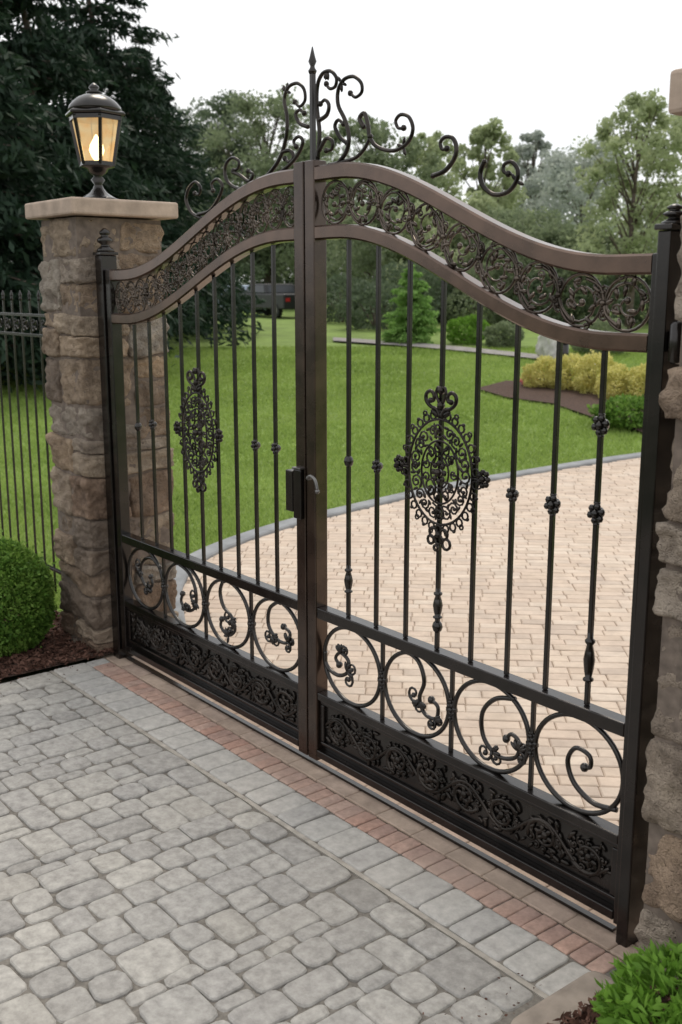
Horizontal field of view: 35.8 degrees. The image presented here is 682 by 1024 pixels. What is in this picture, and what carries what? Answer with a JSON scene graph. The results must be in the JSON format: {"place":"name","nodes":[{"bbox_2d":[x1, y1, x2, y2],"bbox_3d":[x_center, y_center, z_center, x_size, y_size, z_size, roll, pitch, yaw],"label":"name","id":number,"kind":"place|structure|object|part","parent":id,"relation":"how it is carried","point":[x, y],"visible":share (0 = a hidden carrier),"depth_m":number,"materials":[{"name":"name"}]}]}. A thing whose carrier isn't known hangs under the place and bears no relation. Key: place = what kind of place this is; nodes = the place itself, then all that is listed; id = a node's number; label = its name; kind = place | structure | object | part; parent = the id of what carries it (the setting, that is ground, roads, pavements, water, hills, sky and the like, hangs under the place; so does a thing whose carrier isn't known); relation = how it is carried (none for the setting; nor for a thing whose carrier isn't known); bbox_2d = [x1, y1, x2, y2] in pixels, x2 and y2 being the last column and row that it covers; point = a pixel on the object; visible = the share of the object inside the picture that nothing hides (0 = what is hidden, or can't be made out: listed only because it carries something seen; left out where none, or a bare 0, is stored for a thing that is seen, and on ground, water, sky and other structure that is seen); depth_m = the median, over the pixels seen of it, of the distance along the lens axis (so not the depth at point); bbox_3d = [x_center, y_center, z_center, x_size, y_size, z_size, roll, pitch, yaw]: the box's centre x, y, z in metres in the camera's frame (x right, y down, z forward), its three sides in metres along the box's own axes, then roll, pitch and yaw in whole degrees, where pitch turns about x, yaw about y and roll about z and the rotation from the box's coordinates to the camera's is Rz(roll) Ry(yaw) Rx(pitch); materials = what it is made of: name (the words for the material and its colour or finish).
{"place":"outdoors","nodes":[
{"label":"outdoors","id":0,"kind":"place"},
{"bbox_2d":[0,590,112,679],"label":"mulch bed","id":1,"kind":"object","parent":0,"point":[58,664],"depth_m":6.11,"materials":[{"name":"brown wood"}]},
{"bbox_2d":[0,529,59,656],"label":"boxwood bush","id":2,"kind":"object","parent":1,"relation":"on","point":[26,577],"visible":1,"depth_m":6.06,"materials":[{"name":"green plant"}]},
{"bbox_2d":[0,292,621,682],"bbox_3d":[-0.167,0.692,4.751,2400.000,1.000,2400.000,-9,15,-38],"label":"ground","id":3,"kind":"structure","parent":0,"point":[8,679],"depth_m":6.09,"materials":[{"name":"soil"}]},
{"bbox_2d":[49,671,548,998],"bbox_3d":[-0.504,1.201,4.580,0.021,0.035,3.600,-9,15,-38],"label":"mortar strip","id":4,"kind":"object","parent":3,"relation":"on","point":[482,955],"visible":0.43,"depth_m":3.98,"materials":[{"name":"grey concrete"}]},
{"bbox_2d":[211,140,681,304],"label":"distant woods","id":5,"kind":"object","parent":3,"relation":"on","point":[353,153],"depth_m":75.16,"materials":[{"name":"green plant"}]},
{"bbox_2d":[511,971,613,1023],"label":"edging","id":6,"kind":"object","parent":3,"relation":"on","point":[564,999],"visible":0.62,"depth_m":3.17,"materials":[{"name":"brown stone"}]},
{"bbox_2d":[0,669,626,1023],"bbox_3d":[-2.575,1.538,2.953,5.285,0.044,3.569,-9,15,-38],"label":"paver driveway","id":7,"kind":"structure","parent":0,"point":[191,900],"depth_m":3.65,"materials":[{"name":"grey stone"}]},
{"bbox_2d":[0,665,534,1023],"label":"stray chips","id":8,"kind":"object","parent":7,"relation":"on","point":[423,1012],"visible":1,"depth_m":3.17,"materials":[{"name":"brown wood"}]},
{"bbox_2d":[54,658,590,995],"bbox_3d":[-0.349,1.178,4.655,0.317,0.039,3.671,-9,15,-38],"label":"grey border course","id":9,"kind":"object","parent":7,"relation":"on","point":[442,902],"visible":0.93,"depth_m":4.07,"materials":[{"name":"grey stone"}]},
{"bbox_2d":[93,662,622,973],"bbox_3d":[-0.253,1.170,4.698,0.120,0.036,3.543,-9,15,-38],"label":"red brick course","id":10,"kind":"object","parent":7,"relation":"on","point":[491,896],"visible":0.92,"depth_m":4.15,"materials":[{"name":"red brick"}]},
{"bbox_2d":[0,305,648,611],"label":"lawn","id":11,"kind":"structure","parent":0,"point":[285,322],"depth_m":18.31,"materials":[{"name":"green plant"}]},
{"bbox_2d":[0,0,183,392],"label":"conifer","id":12,"kind":"object","parent":11,"relation":"on","point":[21,159],"visible":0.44,"depth_m":18.68,"materials":[{"name":"green plant"}]},
{"bbox_2d":[25,197,178,659],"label":"stone pillar","id":13,"kind":"structure","parent":11,"relation":"on","point":[71,228],"depth_m":6.04,"materials":[{"name":"stone"}]},
{"bbox_2d":[0,290,60,591],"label":"iron fence","id":14,"kind":"object","parent":13,"relation":"attached to","point":[31,335],"visible":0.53,"depth_m":7.26,"materials":[{"name":"black metal"}]},
{"bbox_2d":[65,83,124,198],"bbox_3d":[-1.373,-2.067,5.931,0.336,0.642,0.334,-9,15,-38],"label":"lantern","id":15,"kind":"object","parent":13,"relation":"on","point":[94,114],"visible":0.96,"depth_m":5.84,"materials":[{"name":"black metal"}]},
{"bbox_2d":[0,0,211,377],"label":"conifer","id":16,"kind":"object","parent":11,"relation":"on","point":[43,52],"visible":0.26,"depth_m":22.38,"materials":[{"name":"green plant"}]},
{"bbox_2d":[7,0,263,349],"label":"conifer","id":17,"kind":"object","parent":11,"relation":"on","point":[92,32],"visible":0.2,"depth_m":27.05,"materials":[{"name":"green plant"}]},
{"bbox_2d":[112,37,265,333],"bbox_3d":[-6.085,-9.957,32.496,7.384,8.876,7.332,2,12,9],"label":"conifer","id":18,"kind":"object","parent":11,"relation":"on","point":[157,139],"visible":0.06,"depth_m":32.28,"materials":[{"name":"green plant"}]},
{"bbox_2d":[154,113,254,264],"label":"tree","id":19,"kind":"object","parent":11,"relation":"on","point":[195,148],"visible":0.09,"depth_m":57.83,"materials":[{"name":"green plant"}]},
{"bbox_2d":[178,205,264,284],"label":"tree","id":20,"kind":"object","parent":11,"relation":"on","point":[257,269],"visible":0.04,"depth_m":51.66,"materials":[{"name":"green plant"}]},
{"bbox_2d":[177,88,289,276],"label":"tree","id":21,"kind":"object","parent":11,"relation":"on","point":[207,113],"visible":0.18,"depth_m":59.16,"materials":[{"name":"green plant"}]},
{"bbox_2d":[217,285,262,313],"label":"parked car","id":22,"kind":"object","parent":11,"relation":"on","point":[245,287],"visible":0.08,"depth_m":44.48,"materials":[{"name":"silver metal"}]},
{"bbox_2d":[229,284,294,317],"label":"parked pickup","id":23,"kind":"object","parent":11,"relation":"on","point":[285,296],"visible":0.46,"depth_m":41.17,"materials":[{"name":"black paint"}]},
{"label":"window","id":24,"kind":"part","parent":23,"relation":"part of","materials":[{"name":"grey glass"}]},
{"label":"rear window","id":25,"kind":"part","parent":23,"relation":"part of","materials":[{"name":"grey glass"}]},
{"bbox_2d":[196,83,344,283],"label":"tree","id":26,"kind":"object","parent":11,"relation":"on","point":[248,108],"visible":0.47,"depth_m":55.92,"materials":[{"name":"green plant"}]},
{"bbox_2d":[223,197,339,300],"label":"tree","id":27,"kind":"object","parent":11,"relation":"on","point":[279,280],"visible":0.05,"depth_m":57.91,"materials":[{"name":"green plant"}]},
{"bbox_2d":[245,138,365,282],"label":"tree","id":28,"kind":"object","parent":11,"relation":"on","point":[290,252],"visible":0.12,"depth_m":54.63,"materials":[{"name":"green plant"}]},
{"bbox_2d":[292,213,387,302],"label":"tree","id":29,"kind":"object","parent":11,"relation":"on","point":[340,273],"visible":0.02,"depth_m":59.00,"materials":[{"name":"green plant"}]},
{"bbox_2d":[327,272,375,322],"bbox_3d":[0.077,-7.643,37.721,2.716,1.823,2.668,8,14,33],"label":"garden shrub","id":30,"kind":"object","parent":11,"relation":"on","point":[334,279],"visible":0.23,"depth_m":37.17,"materials":[{"name":"green plant"}]},
{"bbox_2d":[334,280,401,329],"bbox_3d":[1.119,-6.721,34.356,2.558,1.635,2.844,7,14,29],"label":"garden shrub","id":31,"kind":"object","parent":11,"relation":"on","point":[366,295],"visible":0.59,"depth_m":33.96,"materials":[{"name":"green plant"}]},
{"bbox_2d":[106,656,638,959],"bbox_3d":[-0.088,1.141,4.812,0.274,0.023,3.867,-9,15,-38],"label":"gate threshold","id":32,"kind":"object","parent":11,"relation":"on","point":[599,935],"visible":0.48,"depth_m":4.26,"materials":[{"name":"brown stone"}]},
{"bbox_2d":[93,228,132,658],"bbox_3d":[-1.273,-0.339,5.934,0.108,2.428,0.100,-9,15,-38],"label":"gate post","id":33,"kind":"object","parent":32,"relation":"on","point":[105,257],"visible":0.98,"depth_m":5.87,"materials":[{"name":"black metal"}]},
{"bbox_2d":[105,81,309,754],"bbox_3d":[-0.695,-0.456,5.152,0.090,2.881,1.776,-9,15,-38],"label":"gate leaf","id":34,"kind":"object","parent":33,"relation":"attached to","point":[267,693],"visible":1,"depth_m":5.08,"materials":[{"name":"black metal"}]},
{"bbox_2d":[127,656,615,931],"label":"gate track","id":35,"kind":"structure","parent":32,"relation":"on","point":[596,919],"depth_m":4.32,"materials":[{"name":"black metal"}]},
{"bbox_2d":[616,204,681,947],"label":"gate post","id":36,"kind":"object","parent":32,"relation":"on","point":[660,436],"visible":0.9,"depth_m":3.21,"materials":[{"name":"black metal"}]},
{"bbox_2d":[305,46,656,924],"bbox_3d":[0.387,-0.229,3.815,0.110,2.990,1.687,-9,15,-38],"label":"gate leaf","id":37,"kind":"object","parent":36,"relation":"attached to","point":[557,840],"visible":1,"depth_m":3.85,"materials":[{"name":"black metal"}]},
{"bbox_2d":[668,321,681,363],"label":"gate hinge bracket","id":38,"kind":"object","parent":36,"relation":"attached to","point":[674,340],"visible":0.87,"depth_m":2.99,"materials":[{"name":"black metal"}]},
{"bbox_2d":[305,115,445,280],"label":"tree","id":39,"kind":"object","parent":11,"relation":"on","point":[371,155],"visible":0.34,"depth_m":46.66,"materials":[{"name":"green plant"}]},
{"bbox_2d":[365,261,440,320],"bbox_3d":[2.260,-7.600,36.673,2.954,2.228,2.894,4,13,18],"label":"garden shrub","id":40,"kind":"object","parent":11,"relation":"on","point":[427,273],"visible":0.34,"depth_m":36.11,"materials":[{"name":"green plant"}]},
{"bbox_2d":[326,198,489,306],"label":"tree","id":41,"kind":"object","parent":11,"relation":"on","point":[363,256],"visible":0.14,"depth_m":41.95,"materials":[{"name":"green plant"}]},
{"bbox_2d":[381,264,439,343],"bbox_3d":[1.954,-5.670,29.020,1.772,2.257,1.649,-9,15,-38],"label":"conifer","id":42,"kind":"object","parent":11,"relation":"on","point":[421,331],"visible":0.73,"depth_m":28.79,"materials":[{"name":"green plant"}]},
{"bbox_2d":[387,129,464,266],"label":"tree","id":43,"kind":"object","parent":11,"relation":"on","point":[432,143],"visible":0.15,"depth_m":52.62,"materials":[{"name":"green plant"}]},
{"bbox_2d":[421,280,467,322],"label":"garden shrub","id":44,"kind":"object","parent":11,"relation":"on","point":[450,288],"visible":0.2,"depth_m":37.27,"materials":[{"name":"green plant"}]},
{"bbox_2d":[375,190,536,313],"bbox_3d":[4.376,-9.844,40.630,6.482,4.875,6.981,-3,12,-16],"label":"tree","id":45,"kind":"object","parent":11,"relation":"on","point":[478,201],"visible":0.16,"depth_m":39.63,"materials":[{"name":"green plant"}]},
{"bbox_2d":[446,313,488,344],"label":"garden shrub","id":46,"kind":"object","parent":11,"relation":"on","point":[452,329],"visible":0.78,"depth_m":28.78,"materials":[{"name":"green plant"}]},
{"bbox_2d":[440,260,513,323],"bbox_3d":[4.759,-7.681,36.892,2.648,2.286,2.748,0,12,-1],"label":"garden shrub","id":47,"kind":"object","parent":11,"relation":"on","point":[455,293],"visible":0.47,"depth_m":36.30,"materials":[{"name":"green plant"}]},
{"bbox_2d":[446,116,534,260],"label":"tree","id":48,"kind":"object","parent":11,"relation":"on","point":[488,136],"visible":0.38,"depth_m":43.35,"materials":[{"name":"green plant"}]},
{"bbox_2d":[482,320,524,347],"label":"garden shrub","id":49,"kind":"object","parent":11,"relation":"on","point":[494,336],"visible":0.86,"depth_m":27.80,"materials":[{"name":"green plant"}]},
{"bbox_2d":[416,204,602,322],"bbox_3d":[6.218,-9.167,38.904,7.105,4.310,7.130,2,12,9],"label":"tree","id":50,"kind":"object","parent":11,"relation":"on","point":[511,218],"visible":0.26,"depth_m":37.60,"materials":[{"name":"green plant"}]},
{"bbox_2d":[485,262,544,322],"bbox_3d":[6.069,-7.690,37.061,2.287,2.200,2.288,-9,15,-38],"label":"garden shrub","id":51,"kind":"object","parent":11,"relation":"on","point":[511,290],"visible":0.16,"depth_m":36.74,"materials":[{"name":"green plant"}]},
{"bbox_2d":[499,129,565,268],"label":"tree","id":52,"kind":"object","parent":11,"relation":"on","point":[528,151],"visible":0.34,"depth_m":54.86,"materials":[{"name":"green plant"}]},
{"bbox_2d":[535,335,556,358],"bbox_3d":[4.840,-3.864,24.730,0.482,0.868,0.602,-9,15,-38],"label":"garden boulder","id":53,"kind":"object","parent":11,"relation":"on","point":[546,346],"visible":0.43,"depth_m":24.54,"materials":[{"name":"grey stone"}]},
{"bbox_2d":[512,268,589,322],"bbox_3d":[7.068,-7.237,35.381,2.547,2.115,2.635,-9,15,-38],"label":"garden shrub","id":54,"kind":"object","parent":11,"relation":"on","point":[536,282],"visible":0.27,"depth_m":34.83,"materials":[{"name":"green plant"}]},
{"bbox_2d":[477,220,653,321],"bbox_3d":[8.474,-8.322,36.855,6.419,3.766,7.167,-9,15,-38],"label":"tree","id":55,"kind":"object","parent":11,"relation":"on","point":[572,235],"visible":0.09,"depth_m":35.82,"materials":[{"name":"green plant"}]},
{"bbox_2d":[563,343,568,355],"bbox_3d":[4.987,-3.581,23.604,0.240,0.600,0.240,-9,15,-38],"label":"garden bollard","id":56,"kind":"object","parent":11,"relation":"on","point":[566,349],"visible":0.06,"depth_m":23.51,"materials":[{"name":"black metal"}]},
{"bbox_2d":[542,269,599,324],"bbox_3d":[7.710,-7.221,35.076,2.186,2.197,2.116,-9,15,-38],"label":"garden shrub","id":57,"kind":"object","parent":11,"relation":"on","point":[576,316],"visible":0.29,"depth_m":34.44,"materials":[{"name":"green plant"}]},
{"bbox_2d":[515,137,681,251],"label":"tree","id":58,"kind":"object","parent":11,"relation":"on","point":[561,168],"visible":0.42,"depth_m":50.23,"materials":[{"name":"green plant"}]},
{"bbox_2d":[570,317,626,353],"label":"garden shrub","id":59,"kind":"object","parent":11,"relation":"on","point":[599,323],"visible":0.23,"depth_m":25.94,"materials":[{"name":"green plant"}]},
{"bbox_2d":[568,275,647,326],"bbox_3d":[8.742,-7.054,34.859,2.592,1.987,2.500,6,13,26],"label":"garden shrub","id":60,"kind":"object","parent":11,"relation":"on","point":[636,298],"visible":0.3,"depth_m":34.24,"materials":[{"name":"green plant"}]},
{"bbox_2d":[566,87,681,328],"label":"tree","id":61,"kind":"object","parent":11,"relation":"on","point":[648,110],"visible":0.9,"depth_m":32.41,"materials":[{"name":"green plant"}]},
{"bbox_2d":[619,275,650,323],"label":"garden shrub","id":62,"kind":"object","parent":11,"relation":"on","point":[640,319],"visible":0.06,"depth_m":35.86,"materials":[{"name":"green plant"}]},
{"bbox_2d":[606,114,681,282],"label":"tree","id":63,"kind":"object","parent":11,"relation":"on","point":[674,123],"visible":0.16,"depth_m":34.27,"materials":[{"name":"green plant"}]},
{"bbox_2d":[634,68,681,987],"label":"stone pillar","id":64,"kind":"structure","parent":11,"relation":"on","point":[660,919],"depth_m":3.10,"materials":[{"name":"stone"}]},
{"bbox_2d":[0,0,681,284],"label":"sky","id":65,"kind":"structure","parent":0,"point":[557,68],"materials":[{"name":"white"}]},
{"bbox_2d":[101,458,640,957],"bbox_3d":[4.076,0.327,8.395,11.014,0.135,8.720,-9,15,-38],"label":"driveway","id":66,"kind":"structure","parent":0,"point":[612,666],"depth_m":7.18,"materials":[{"name":"beige brick"}]},
{"bbox_2d":[174,452,640,622],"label":"kerb","id":67,"kind":"structure","parent":66,"relation":"on","point":[182,576],"depth_m":10.08,"materials":[{"name":"grey concrete"}]},
{"bbox_2d":[333,337,572,360],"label":"garden path","id":68,"kind":"structure","parent":0,"point":[491,351],"depth_m":27.50,"materials":[{"name":"grey concrete"}]},
{"bbox_2d":[481,380,642,431],"bbox_3d":[4.067,-1.757,17.408,1.917,0.220,7.282,-3,12,-13],"label":"mulch bed","id":69,"kind":"object","parent":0,"point":[577,401],"visible":0.44,"depth_m":18.70,"materials":[{"name":"brown soil"}]},
{"bbox_2d":[520,355,569,387],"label":"yellow shrub","id":70,"kind":"object","parent":69,"relation":"on","point":[535,374],"visible":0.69,"depth_m":19.58,"materials":[{"name":"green plant"}]},
{"bbox_2d":[546,352,596,389],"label":"yellow shrub","id":71,"kind":"object","parent":69,"relation":"on","point":[568,362],"visible":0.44,"depth_m":19.29,"materials":[{"name":"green plant"}]},
{"bbox_2d":[572,349,619,394],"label":"yellow shrub","id":72,"kind":"object","parent":69,"relation":"on","point":[580,384],"visible":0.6,"depth_m":18.76,"materials":[{"name":"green plant"}]},
{"bbox_2d":[586,393,643,430],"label":"garden shrub","id":73,"kind":"object","parent":69,"relation":"on","point":[625,404],"visible":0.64,"depth_m":15.15,"materials":[{"name":"green plant"}]},
{"bbox_2d":[594,363,644,398],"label":"yellow shrub","id":74,"kind":"object","parent":69,"relation":"on","point":[615,373],"visible":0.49,"depth_m":17.99,"materials":[{"name":"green plant"}]},
{"bbox_2d":[616,363,645,396],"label":"yellow shrub","id":75,"kind":"object","parent":69,"relation":"on","point":[641,369],"visible":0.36,"depth_m":17.73,"materials":[{"name":"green plant"}]},
{"bbox_2d":[547,970,678,1023],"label":"mulch bed","id":76,"kind":"object","parent":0,"point":[663,999],"depth_m":3.12,"materials":[{"name":"brown wood"}]},
{"bbox_2d":[590,937,681,1023],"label":"leafy bush","id":77,"kind":"object","parent":76,"relation":"on","point":[625,996],"visible":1,"depth_m":2.80,"materials":[{"name":"green plant"}]}
]}

